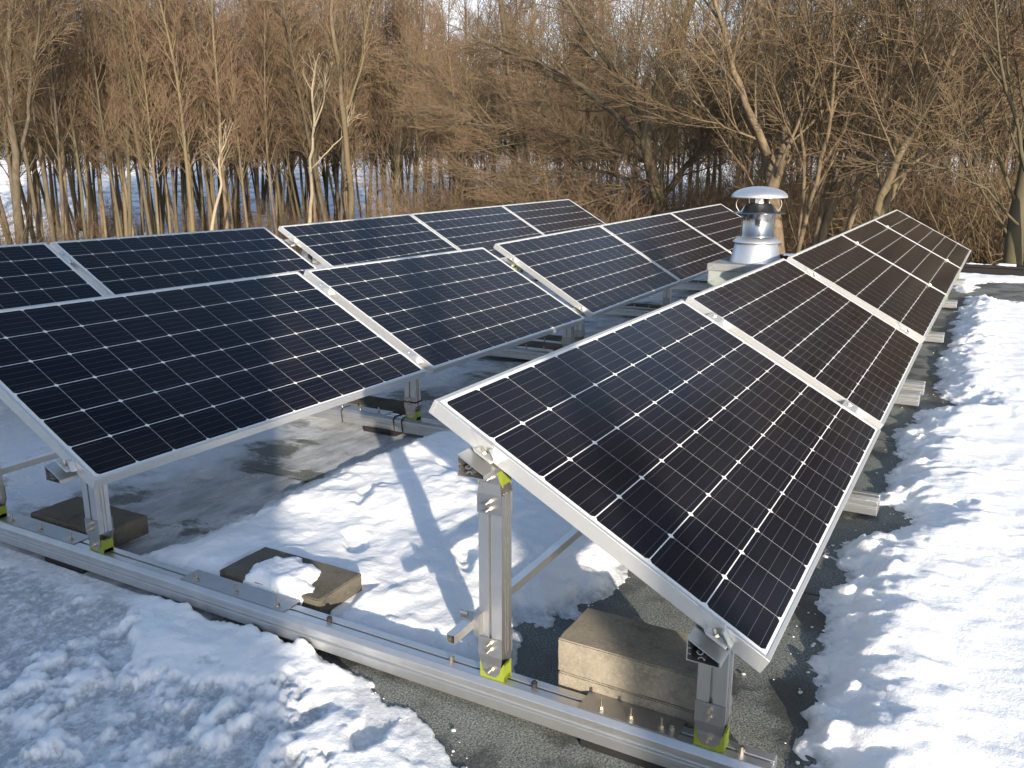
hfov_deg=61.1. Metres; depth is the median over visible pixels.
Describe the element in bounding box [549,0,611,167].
bare tree
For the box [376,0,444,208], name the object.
bare tree
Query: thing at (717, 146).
bare tree
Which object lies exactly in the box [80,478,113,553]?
mounting post
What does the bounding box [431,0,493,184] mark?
bare tree
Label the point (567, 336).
mounting post
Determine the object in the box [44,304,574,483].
support rail
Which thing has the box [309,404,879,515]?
cross beam
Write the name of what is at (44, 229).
bare shrub
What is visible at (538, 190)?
bare shrub
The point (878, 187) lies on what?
bare shrub
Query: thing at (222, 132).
bare tree
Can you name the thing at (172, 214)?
bare tree
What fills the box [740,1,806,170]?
bare tree
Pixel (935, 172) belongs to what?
bare shrub
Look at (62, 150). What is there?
bare tree
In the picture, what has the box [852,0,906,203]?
bare tree
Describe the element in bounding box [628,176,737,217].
bare shrub
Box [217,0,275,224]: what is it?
bare tree
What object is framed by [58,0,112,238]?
bare tree
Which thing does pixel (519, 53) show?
bare tree
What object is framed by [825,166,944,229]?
bare shrub
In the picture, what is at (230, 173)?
bare tree
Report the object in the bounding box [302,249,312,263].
mounting post
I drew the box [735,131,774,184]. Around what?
bare tree
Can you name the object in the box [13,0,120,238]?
bare tree
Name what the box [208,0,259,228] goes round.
bare tree
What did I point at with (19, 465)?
brace tube
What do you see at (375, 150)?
bare tree
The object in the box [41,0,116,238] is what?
bare tree
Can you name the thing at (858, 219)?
bare shrub
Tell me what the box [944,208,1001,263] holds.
bare shrub
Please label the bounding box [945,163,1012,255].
bare shrub
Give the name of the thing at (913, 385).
cross beam
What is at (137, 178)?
bare tree
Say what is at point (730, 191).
bare shrub
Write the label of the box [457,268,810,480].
support rail
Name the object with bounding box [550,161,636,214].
bare shrub
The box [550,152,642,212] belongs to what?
bare shrub
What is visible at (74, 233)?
bare shrub
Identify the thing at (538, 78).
bare tree
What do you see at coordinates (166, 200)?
bare tree
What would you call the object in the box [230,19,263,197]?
bare tree
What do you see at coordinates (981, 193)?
bare shrub
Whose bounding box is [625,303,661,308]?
concrete block
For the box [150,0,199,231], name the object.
bare tree
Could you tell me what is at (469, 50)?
bare tree
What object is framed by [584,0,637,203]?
bare tree
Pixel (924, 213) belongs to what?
bare shrub
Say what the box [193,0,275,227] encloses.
bare tree
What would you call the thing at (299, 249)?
bare shrub
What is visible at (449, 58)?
bare tree
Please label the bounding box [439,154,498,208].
bare shrub
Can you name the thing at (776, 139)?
bare tree
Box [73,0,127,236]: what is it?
bare tree
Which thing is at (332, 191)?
bare tree
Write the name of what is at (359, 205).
bare tree
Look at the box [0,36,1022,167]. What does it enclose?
distant wood
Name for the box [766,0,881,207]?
bare tree
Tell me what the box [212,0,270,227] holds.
bare tree
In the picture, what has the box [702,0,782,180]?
bare tree
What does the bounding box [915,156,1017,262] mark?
bare shrub
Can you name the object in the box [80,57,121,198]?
bare tree
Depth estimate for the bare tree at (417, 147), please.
44.94 m
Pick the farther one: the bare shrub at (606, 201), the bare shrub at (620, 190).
the bare shrub at (620, 190)
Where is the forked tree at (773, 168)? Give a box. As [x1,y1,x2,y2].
[573,0,931,253]
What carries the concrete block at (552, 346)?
on the cross beam at (908, 397)
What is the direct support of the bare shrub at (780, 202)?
on the ground
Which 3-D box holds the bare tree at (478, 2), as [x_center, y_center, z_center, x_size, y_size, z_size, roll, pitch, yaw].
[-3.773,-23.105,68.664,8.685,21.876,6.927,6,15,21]
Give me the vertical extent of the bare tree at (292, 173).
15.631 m
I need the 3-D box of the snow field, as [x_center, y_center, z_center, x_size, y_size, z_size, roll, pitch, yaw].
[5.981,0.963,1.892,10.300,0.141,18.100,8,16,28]
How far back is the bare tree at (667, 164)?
70.22 m
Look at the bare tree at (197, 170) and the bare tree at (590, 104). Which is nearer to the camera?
the bare tree at (590, 104)
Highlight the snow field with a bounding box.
[792,273,1023,767]
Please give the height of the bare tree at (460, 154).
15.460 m
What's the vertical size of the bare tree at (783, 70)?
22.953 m
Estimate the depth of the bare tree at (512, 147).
56.45 m
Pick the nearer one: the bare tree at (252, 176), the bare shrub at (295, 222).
the bare shrub at (295, 222)
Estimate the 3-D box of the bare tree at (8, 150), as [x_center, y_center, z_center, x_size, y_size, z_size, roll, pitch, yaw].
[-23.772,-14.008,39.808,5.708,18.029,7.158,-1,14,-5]
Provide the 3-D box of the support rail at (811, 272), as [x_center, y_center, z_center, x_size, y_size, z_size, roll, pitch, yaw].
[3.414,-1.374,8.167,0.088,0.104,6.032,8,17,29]
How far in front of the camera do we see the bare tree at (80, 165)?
63.09 m
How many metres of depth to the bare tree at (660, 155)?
74.61 m
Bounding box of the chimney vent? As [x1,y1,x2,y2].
[707,186,787,288]
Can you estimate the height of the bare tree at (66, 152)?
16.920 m
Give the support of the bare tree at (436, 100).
on the ground
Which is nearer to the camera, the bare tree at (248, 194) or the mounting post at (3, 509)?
the mounting post at (3, 509)
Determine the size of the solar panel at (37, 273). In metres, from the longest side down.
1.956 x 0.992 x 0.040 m
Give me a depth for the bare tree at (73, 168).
46.49 m
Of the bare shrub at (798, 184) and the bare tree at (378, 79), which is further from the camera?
the bare tree at (378, 79)
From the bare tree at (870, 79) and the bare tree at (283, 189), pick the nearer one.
the bare tree at (870, 79)
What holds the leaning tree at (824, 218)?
on the ground
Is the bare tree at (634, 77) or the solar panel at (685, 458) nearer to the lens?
the solar panel at (685, 458)
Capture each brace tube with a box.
[1,451,58,474]
[446,527,582,644]
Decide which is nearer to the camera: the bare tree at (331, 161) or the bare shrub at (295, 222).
the bare shrub at (295, 222)
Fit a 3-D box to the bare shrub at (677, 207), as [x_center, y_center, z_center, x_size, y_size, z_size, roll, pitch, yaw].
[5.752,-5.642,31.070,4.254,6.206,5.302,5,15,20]
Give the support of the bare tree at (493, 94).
on the ground
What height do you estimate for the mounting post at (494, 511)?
0.602 m
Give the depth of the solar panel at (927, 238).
9.63 m
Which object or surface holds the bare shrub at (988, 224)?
on the ground
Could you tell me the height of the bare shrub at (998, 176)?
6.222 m
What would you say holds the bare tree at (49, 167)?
on the ground
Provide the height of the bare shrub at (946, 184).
6.078 m
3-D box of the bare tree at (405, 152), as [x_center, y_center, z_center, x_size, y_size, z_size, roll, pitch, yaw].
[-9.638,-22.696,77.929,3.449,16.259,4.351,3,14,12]
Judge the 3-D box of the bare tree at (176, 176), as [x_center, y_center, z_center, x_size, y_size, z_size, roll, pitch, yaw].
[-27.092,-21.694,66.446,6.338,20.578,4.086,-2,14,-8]
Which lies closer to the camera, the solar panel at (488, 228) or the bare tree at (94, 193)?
the solar panel at (488, 228)
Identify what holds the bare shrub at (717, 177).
on the ground
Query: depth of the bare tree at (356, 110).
47.22 m
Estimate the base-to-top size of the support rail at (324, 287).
0.104 m
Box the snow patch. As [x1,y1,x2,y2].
[140,431,627,672]
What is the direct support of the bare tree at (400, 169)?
on the ground
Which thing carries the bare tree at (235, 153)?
on the ground
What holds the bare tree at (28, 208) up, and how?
on the ground
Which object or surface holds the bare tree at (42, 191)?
on the ground
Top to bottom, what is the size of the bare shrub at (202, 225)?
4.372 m
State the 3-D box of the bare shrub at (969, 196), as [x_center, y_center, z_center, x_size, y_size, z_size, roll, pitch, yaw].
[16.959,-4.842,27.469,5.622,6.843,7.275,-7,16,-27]
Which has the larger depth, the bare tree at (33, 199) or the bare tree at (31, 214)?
the bare tree at (31, 214)
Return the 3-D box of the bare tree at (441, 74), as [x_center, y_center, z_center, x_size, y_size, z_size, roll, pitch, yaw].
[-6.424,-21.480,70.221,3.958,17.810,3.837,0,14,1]
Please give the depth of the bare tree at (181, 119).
40.16 m
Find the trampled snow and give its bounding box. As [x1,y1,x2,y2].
[0,546,465,767]
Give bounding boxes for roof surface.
[0,265,1023,767]
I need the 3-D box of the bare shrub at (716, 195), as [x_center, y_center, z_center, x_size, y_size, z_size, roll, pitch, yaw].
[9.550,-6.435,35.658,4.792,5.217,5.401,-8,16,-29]
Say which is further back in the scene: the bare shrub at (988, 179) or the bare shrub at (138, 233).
the bare shrub at (138, 233)
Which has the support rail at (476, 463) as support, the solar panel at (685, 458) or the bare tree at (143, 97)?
the solar panel at (685, 458)
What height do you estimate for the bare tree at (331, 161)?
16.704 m
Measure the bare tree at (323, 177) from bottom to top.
17.554 m
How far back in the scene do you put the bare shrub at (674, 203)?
40.81 m
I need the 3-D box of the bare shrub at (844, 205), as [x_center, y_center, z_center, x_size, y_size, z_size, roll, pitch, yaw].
[12.222,-5.982,30.945,6.473,7.048,7.296,-6,15,-24]
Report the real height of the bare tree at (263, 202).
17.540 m
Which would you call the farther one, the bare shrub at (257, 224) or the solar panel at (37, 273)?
the bare shrub at (257, 224)
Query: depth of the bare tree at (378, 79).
48.34 m
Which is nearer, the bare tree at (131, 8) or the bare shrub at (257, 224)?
the bare tree at (131, 8)
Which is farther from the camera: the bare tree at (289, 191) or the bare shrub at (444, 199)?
the bare tree at (289, 191)
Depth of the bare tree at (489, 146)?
75.08 m
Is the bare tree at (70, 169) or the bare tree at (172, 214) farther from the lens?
the bare tree at (70, 169)
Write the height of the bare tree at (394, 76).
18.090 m
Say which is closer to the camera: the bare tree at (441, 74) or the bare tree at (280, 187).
the bare tree at (280, 187)
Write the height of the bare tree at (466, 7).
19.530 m
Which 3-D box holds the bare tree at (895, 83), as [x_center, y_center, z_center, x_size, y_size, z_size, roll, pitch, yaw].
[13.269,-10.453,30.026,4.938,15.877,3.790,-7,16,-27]
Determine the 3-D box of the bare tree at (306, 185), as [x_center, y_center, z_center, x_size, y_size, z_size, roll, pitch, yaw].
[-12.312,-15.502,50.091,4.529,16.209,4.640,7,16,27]
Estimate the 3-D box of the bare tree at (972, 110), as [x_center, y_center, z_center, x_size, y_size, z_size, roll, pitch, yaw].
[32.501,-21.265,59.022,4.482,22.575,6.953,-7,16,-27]
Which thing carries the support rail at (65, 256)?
attached to the post
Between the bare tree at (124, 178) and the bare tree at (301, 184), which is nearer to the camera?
the bare tree at (124, 178)
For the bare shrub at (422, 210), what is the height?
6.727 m
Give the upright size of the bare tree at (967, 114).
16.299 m
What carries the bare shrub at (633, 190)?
on the ground
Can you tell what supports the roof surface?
on the building walls
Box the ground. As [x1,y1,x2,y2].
[0,149,1011,265]
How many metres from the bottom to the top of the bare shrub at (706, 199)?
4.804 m
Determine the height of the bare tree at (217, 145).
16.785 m
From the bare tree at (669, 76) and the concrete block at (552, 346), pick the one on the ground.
the bare tree at (669, 76)
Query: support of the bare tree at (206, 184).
on the ground
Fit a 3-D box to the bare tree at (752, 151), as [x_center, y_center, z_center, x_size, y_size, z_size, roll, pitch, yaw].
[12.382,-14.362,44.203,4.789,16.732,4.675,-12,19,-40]
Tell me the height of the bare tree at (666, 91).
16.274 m
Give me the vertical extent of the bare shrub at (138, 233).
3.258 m
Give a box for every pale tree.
[199,117,240,230]
[300,44,366,222]
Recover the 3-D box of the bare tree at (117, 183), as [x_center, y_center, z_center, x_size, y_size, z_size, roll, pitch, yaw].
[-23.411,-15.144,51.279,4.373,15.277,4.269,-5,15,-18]
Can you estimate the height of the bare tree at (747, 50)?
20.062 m
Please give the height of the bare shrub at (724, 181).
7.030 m
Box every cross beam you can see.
[0,513,777,767]
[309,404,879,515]
[490,344,920,405]
[520,272,956,307]
[531,338,925,394]
[561,301,944,342]
[954,279,965,285]
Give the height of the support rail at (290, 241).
0.104 m
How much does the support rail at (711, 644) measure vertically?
0.104 m
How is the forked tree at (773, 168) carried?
on the ground
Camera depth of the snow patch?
3.22 m
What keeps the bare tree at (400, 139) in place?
on the ground
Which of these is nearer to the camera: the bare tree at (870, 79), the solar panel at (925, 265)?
the solar panel at (925, 265)
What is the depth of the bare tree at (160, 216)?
51.56 m
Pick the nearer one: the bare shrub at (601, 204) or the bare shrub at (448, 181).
the bare shrub at (601, 204)
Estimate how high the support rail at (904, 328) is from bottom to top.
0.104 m
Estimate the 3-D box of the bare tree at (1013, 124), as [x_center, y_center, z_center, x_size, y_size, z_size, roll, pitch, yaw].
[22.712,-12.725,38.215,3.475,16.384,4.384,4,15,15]
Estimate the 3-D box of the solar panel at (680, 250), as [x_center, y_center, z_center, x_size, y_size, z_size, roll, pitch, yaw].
[1.716,-1.474,9.182,0.992,0.040,1.956,38,29,17]
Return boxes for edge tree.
[0,0,83,243]
[305,0,388,219]
[799,0,1023,265]
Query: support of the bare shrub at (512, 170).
on the ground
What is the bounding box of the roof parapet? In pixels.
[780,253,1023,275]
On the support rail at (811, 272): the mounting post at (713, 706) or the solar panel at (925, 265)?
the solar panel at (925, 265)
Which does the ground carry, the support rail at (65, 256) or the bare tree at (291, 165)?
the bare tree at (291, 165)
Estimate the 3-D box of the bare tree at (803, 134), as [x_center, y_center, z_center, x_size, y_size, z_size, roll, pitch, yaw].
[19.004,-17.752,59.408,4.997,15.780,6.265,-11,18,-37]
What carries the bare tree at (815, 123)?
on the ground
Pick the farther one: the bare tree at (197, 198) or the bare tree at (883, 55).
the bare tree at (197, 198)
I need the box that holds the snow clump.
[243,556,320,604]
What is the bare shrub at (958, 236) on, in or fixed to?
on the ground
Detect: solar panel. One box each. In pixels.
[0,242,105,308]
[0,271,426,488]
[51,227,316,295]
[278,214,458,266]
[303,247,585,373]
[410,205,542,259]
[429,299,880,672]
[493,225,680,317]
[502,199,604,234]
[599,213,731,283]
[670,204,781,251]
[685,258,921,429]
[787,234,947,342]
[841,219,961,294]
[874,209,970,268]
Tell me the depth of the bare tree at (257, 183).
56.39 m
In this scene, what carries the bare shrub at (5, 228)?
on the ground
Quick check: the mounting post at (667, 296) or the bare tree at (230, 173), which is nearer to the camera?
the mounting post at (667, 296)
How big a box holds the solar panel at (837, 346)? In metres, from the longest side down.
1.956 x 0.992 x 0.040 m
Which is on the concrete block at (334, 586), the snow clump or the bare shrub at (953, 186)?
the snow clump
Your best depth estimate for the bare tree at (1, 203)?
50.47 m
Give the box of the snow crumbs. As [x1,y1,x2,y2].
[371,350,953,767]
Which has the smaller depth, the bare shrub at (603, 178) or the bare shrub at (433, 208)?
the bare shrub at (433, 208)
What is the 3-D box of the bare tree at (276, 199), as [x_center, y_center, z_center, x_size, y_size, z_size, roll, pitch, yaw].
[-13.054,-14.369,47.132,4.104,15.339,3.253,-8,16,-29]
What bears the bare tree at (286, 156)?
on the ground
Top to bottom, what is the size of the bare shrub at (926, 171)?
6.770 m
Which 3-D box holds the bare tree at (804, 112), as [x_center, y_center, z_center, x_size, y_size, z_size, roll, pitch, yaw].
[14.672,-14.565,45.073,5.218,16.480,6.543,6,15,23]
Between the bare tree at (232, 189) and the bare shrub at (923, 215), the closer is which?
the bare shrub at (923, 215)
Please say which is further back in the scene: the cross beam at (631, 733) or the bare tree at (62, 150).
the bare tree at (62, 150)
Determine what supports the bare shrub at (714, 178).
on the ground
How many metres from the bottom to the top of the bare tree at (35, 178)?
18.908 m
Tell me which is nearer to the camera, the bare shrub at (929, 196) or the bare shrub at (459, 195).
the bare shrub at (929, 196)
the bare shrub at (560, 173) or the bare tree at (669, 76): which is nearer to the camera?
the bare shrub at (560, 173)
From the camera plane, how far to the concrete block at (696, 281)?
10.36 m
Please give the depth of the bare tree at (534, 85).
41.78 m
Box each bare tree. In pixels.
[0,0,39,146]
[0,0,49,244]
[0,0,57,242]
[0,0,59,242]
[0,0,82,243]
[0,0,100,241]
[0,18,37,238]
[0,33,52,244]
[0,54,53,218]
[2,4,97,239]
[3,8,53,227]
[5,21,78,236]
[7,0,101,240]
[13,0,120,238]
[19,0,60,234]
[21,0,84,239]
[38,45,89,230]
[40,17,102,199]
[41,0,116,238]
[41,0,132,237]
[49,48,83,234]
[50,53,68,232]
[54,0,157,236]
[56,0,113,237]
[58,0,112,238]
[58,1,106,237]
[59,0,176,235]
[66,1,144,236]
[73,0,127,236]
[77,0,162,235]
[80,0,142,236]
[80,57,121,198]
[83,3,119,212]
[84,0,174,234]
[88,0,193,233]
[96,4,130,171]
[104,0,217,232]
[104,26,154,222]
[106,0,177,234]
[110,4,157,170]
[111,0,201,233]
[112,0,190,233]
[122,2,149,231]
[123,4,155,221]
[124,0,218,231]
[127,0,197,232]
[130,0,174,233]
[133,20,177,230]
[136,0,221,231]
[142,1,217,223]
[144,0,223,231]
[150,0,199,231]
[150,0,231,229]
[150,4,218,173]
[152,9,201,220]
[155,149,159,179]
[157,0,258,230]
[162,0,244,209]
[162,2,227,230]
[166,0,233,229]
[172,46,200,199]
[175,0,258,228]
[182,0,222,229]
[185,0,263,227]
[191,0,273,226]
[193,0,251,228]
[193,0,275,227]
[197,1,242,221]
[197,1,257,228]
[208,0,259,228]
[208,49,238,227]
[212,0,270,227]
[213,1,251,229]
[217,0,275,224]
[220,2,244,224]
[226,0,310,237]
[228,0,301,250]
[230,0,302,221]
[230,0,314,236]
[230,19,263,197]
[231,1,301,234]
[234,34,280,228]
[235,0,301,223]
[240,26,271,214]
[240,77,260,204]
[245,0,354,259]
[253,0,387,221]
[257,0,294,224]
[258,0,312,220]
[260,0,354,221]
[260,29,319,217]
[263,4,297,218]
[263,167,265,211]
[268,0,338,220]
[270,4,319,220]
[275,4,329,218]
[280,0,345,221]
[281,0,310,223]
[281,1,339,220]
[299,0,367,220]
[301,0,375,219]
[301,2,373,220]
[302,0,382,219]
[308,0,352,215]
[308,0,389,171]
[310,0,377,218]
[314,5,362,199]
[343,0,368,217]
[344,0,422,215]
[346,0,399,216]
[350,8,409,210]
[351,3,402,212]
[351,69,369,216]
[352,0,399,216]
[352,22,390,186]
[354,0,428,200]
[355,0,435,209]
[355,0,448,214]
[357,0,438,210]
[362,1,403,197]
[367,1,415,169]
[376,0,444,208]
[378,0,451,210]
[396,49,413,201]
[397,11,419,207]
[398,11,448,189]
[403,0,479,192]
[403,30,438,195]
[410,22,438,206]
[412,1,444,199]
[413,0,489,202]
[423,0,503,206]
[424,0,484,195]
[424,1,452,205]
[427,0,511,179]
[428,0,458,189]
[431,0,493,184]
[455,5,482,182]
[464,9,509,185]
[468,0,525,205]
[473,4,514,182]
[476,88,500,171]
[478,0,532,166]
[483,0,544,177]
[488,24,523,185]
[489,1,540,169]
[494,0,557,178]
[505,0,548,159]
[509,1,557,176]
[514,0,586,194]
[518,0,585,200]
[525,0,683,213]
[531,1,590,188]
[538,0,608,194]
[542,35,581,179]
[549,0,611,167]
[555,2,609,186]
[562,2,614,184]
[574,13,635,185]
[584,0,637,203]
[598,0,672,183]
[618,0,707,175]
[620,0,668,171]
[624,0,655,169]
[632,0,687,165]
[648,0,696,203]
[652,55,684,188]
[653,0,718,198]
[659,0,694,209]
[669,2,725,192]
[676,59,700,186]
[678,0,729,168]
[683,1,732,194]
[688,28,735,188]
[692,1,746,192]
[702,0,756,197]
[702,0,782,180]
[708,0,767,200]
[711,0,791,202]
[714,0,752,183]
[714,1,742,193]
[722,0,813,185]
[733,0,821,200]
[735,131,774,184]
[739,0,829,157]
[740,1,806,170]
[765,1,846,197]
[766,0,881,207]
[773,25,823,184]
[779,0,864,176]
[805,3,842,153]
[806,8,854,172]
[807,0,886,232]
[815,0,872,157]
[818,2,875,154]
[827,0,915,199]
[827,0,961,221]
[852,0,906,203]
[852,0,961,160]
[853,0,1023,206]
[854,3,939,178]
[862,0,951,195]
[870,0,973,213]
[907,0,981,175]
[908,0,978,154]
[913,0,1019,177]
[920,0,1023,224]
[947,4,1011,151]
[955,0,1023,229]
[957,1,1019,202]
[959,0,1023,79]
[973,0,1023,168]
[973,2,1023,162]
[976,1,1023,176]
[987,0,1023,204]
[990,1,1023,183]
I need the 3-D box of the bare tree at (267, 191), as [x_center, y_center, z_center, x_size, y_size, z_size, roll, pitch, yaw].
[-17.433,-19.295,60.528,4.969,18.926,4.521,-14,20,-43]
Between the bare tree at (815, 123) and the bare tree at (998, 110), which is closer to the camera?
the bare tree at (998, 110)
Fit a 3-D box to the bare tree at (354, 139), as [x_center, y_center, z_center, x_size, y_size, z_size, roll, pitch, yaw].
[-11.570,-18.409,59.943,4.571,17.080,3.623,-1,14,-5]
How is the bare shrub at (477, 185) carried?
on the ground
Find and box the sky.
[7,0,1022,150]
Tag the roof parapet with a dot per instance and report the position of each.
(1003, 269)
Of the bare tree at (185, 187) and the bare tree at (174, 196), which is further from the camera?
the bare tree at (185, 187)
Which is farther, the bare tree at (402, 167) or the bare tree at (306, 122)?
the bare tree at (402, 167)
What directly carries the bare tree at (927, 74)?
on the ground
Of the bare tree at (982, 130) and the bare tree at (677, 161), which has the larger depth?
the bare tree at (677, 161)
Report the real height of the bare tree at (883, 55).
19.740 m
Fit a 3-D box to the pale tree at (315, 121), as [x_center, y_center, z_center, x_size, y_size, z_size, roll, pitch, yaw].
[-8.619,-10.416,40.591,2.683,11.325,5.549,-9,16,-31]
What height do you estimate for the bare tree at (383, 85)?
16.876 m
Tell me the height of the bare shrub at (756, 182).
7.348 m
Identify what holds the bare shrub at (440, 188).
on the ground
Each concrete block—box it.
[31,496,148,546]
[220,547,361,614]
[345,396,404,414]
[517,341,561,350]
[537,335,561,341]
[558,608,697,710]
[558,670,694,728]
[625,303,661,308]
[689,280,706,282]
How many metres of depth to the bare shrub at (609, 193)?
34.84 m
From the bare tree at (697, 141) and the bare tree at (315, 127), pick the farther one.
the bare tree at (315, 127)
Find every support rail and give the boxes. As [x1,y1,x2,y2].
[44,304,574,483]
[57,234,283,262]
[284,203,578,245]
[313,256,504,294]
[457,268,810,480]
[503,208,731,266]
[572,250,731,315]
[686,327,905,668]
[805,225,890,277]
[898,243,960,333]
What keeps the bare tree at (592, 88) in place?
on the ground
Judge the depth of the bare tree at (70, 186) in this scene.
68.32 m
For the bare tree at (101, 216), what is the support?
on the ground
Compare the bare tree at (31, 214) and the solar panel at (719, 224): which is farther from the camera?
the bare tree at (31, 214)
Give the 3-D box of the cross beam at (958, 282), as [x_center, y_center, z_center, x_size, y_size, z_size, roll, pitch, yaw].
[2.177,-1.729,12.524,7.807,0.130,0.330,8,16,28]
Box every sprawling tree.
[356,0,703,202]
[377,0,831,222]
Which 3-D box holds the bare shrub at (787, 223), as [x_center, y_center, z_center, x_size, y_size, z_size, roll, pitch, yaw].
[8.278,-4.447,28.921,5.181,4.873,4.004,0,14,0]
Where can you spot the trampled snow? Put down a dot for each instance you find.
(95, 673)
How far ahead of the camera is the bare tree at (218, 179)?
65.44 m
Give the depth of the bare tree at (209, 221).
46.20 m
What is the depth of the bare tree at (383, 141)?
74.59 m
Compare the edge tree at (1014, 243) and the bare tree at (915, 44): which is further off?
the bare tree at (915, 44)
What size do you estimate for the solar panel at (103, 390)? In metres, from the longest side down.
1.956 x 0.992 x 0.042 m
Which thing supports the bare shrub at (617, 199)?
on the ground
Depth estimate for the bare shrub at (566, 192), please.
30.63 m
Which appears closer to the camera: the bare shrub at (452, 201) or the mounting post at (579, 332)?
the mounting post at (579, 332)
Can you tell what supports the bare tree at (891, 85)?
on the ground
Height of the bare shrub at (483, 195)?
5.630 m
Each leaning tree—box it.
[740,0,1017,253]
[809,0,1023,219]
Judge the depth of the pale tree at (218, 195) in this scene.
38.22 m
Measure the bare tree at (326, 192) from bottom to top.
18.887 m
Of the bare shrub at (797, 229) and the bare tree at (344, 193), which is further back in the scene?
the bare tree at (344, 193)
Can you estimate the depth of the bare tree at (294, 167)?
66.90 m
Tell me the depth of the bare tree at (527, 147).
48.01 m
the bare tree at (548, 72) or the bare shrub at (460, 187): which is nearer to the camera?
the bare shrub at (460, 187)
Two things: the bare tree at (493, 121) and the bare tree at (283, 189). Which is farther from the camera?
the bare tree at (493, 121)
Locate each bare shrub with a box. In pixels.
[0,179,69,244]
[0,212,14,244]
[12,201,71,244]
[36,200,107,244]
[68,184,122,239]
[70,196,121,239]
[132,207,165,235]
[169,184,240,232]
[173,201,221,232]
[194,185,273,228]
[224,187,330,251]
[233,195,278,233]
[260,198,320,252]
[270,198,329,255]
[309,199,377,220]
[341,154,472,218]
[341,159,458,217]
[353,119,494,214]
[360,190,476,213]
[383,168,462,213]
[390,146,573,213]
[391,156,576,210]
[402,159,485,212]
[409,184,492,209]
[420,145,493,210]
[420,149,488,207]
[437,181,487,208]
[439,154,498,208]
[439,155,542,208]
[441,180,495,208]
[443,176,496,207]
[458,151,632,221]
[464,120,708,223]
[467,138,581,203]
[467,153,627,223]
[479,147,602,204]
[488,139,612,205]
[489,141,577,202]
[489,164,604,212]
[498,141,714,222]
[500,157,604,198]
[524,153,676,222]
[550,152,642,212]
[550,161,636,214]
[566,161,699,218]
[569,170,643,222]
[570,162,667,206]
[572,170,649,217]
[577,145,739,222]
[587,170,637,211]
[604,172,735,214]
[608,145,732,220]
[615,143,731,216]
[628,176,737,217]
[644,162,717,206]
[663,106,889,248]
[669,171,736,212]
[670,175,747,214]
[672,155,751,208]
[673,131,823,232]
[673,150,786,202]
[679,183,752,214]
[690,169,819,224]
[693,178,819,253]
[694,173,844,237]
[699,160,793,188]
[701,153,758,203]
[705,139,827,212]
[706,176,790,208]
[715,136,866,221]
[716,147,926,248]
[723,135,863,244]
[738,149,983,253]
[740,137,962,249]
[746,126,959,235]
[750,153,825,205]
[751,153,868,196]
[780,123,1003,254]
[780,171,917,253]
[782,191,815,253]
[784,149,883,226]
[796,155,964,211]
[806,128,1018,259]
[807,117,1023,265]
[808,192,965,238]
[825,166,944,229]
[836,138,1015,259]
[843,159,1002,263]
[847,117,1003,233]
[847,153,954,210]
[863,129,1006,260]
[871,144,1007,258]
[880,139,980,208]
[883,118,1023,263]
[895,116,1023,263]
[895,154,997,207]
[898,135,1023,262]
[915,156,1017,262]
[943,146,1018,261]
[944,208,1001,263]
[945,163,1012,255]
[951,128,1013,262]
[957,119,1023,264]
[961,147,1011,235]
[976,150,1010,249]
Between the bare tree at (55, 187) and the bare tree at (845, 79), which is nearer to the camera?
the bare tree at (845, 79)
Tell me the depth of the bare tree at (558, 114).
68.57 m
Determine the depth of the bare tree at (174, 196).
45.24 m
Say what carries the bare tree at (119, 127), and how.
on the ground
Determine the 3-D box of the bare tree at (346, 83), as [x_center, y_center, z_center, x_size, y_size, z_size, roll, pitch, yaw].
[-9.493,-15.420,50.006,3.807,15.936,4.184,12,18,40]
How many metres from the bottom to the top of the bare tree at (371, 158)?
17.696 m
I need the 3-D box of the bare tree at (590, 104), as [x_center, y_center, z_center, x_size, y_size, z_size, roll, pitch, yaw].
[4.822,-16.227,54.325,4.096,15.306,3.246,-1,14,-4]
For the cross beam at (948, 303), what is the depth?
10.20 m
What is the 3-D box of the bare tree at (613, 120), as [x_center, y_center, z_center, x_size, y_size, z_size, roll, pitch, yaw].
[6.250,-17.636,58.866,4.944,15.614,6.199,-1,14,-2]
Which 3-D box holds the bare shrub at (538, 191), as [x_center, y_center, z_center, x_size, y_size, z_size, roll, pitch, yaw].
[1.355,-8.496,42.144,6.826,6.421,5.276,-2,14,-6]
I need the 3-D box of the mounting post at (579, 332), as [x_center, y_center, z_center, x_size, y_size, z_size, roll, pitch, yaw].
[0.509,-0.411,6.649,0.072,0.236,0.086,8,16,28]
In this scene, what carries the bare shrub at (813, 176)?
on the ground
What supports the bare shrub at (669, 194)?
on the ground
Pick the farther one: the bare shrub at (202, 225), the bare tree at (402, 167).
the bare tree at (402, 167)
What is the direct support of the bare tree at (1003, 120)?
on the ground
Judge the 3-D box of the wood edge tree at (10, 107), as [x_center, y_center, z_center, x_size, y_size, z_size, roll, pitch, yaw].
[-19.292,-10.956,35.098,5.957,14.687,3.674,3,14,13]
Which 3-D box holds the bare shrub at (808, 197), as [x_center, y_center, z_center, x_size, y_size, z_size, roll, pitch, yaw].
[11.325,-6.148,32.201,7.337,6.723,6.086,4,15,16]
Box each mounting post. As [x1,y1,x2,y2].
[0,463,7,517]
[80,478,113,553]
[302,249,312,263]
[403,378,421,419]
[477,470,512,681]
[562,326,573,347]
[574,315,584,342]
[663,288,671,306]
[694,650,733,752]
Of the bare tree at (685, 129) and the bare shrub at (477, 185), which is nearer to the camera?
the bare shrub at (477, 185)
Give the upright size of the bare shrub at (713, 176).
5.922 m
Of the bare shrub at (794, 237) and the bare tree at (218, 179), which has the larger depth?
the bare tree at (218, 179)
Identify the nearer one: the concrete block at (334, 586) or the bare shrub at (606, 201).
the concrete block at (334, 586)
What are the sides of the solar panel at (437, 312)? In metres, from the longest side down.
1.956 x 0.992 x 0.040 m
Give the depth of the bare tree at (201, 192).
52.05 m

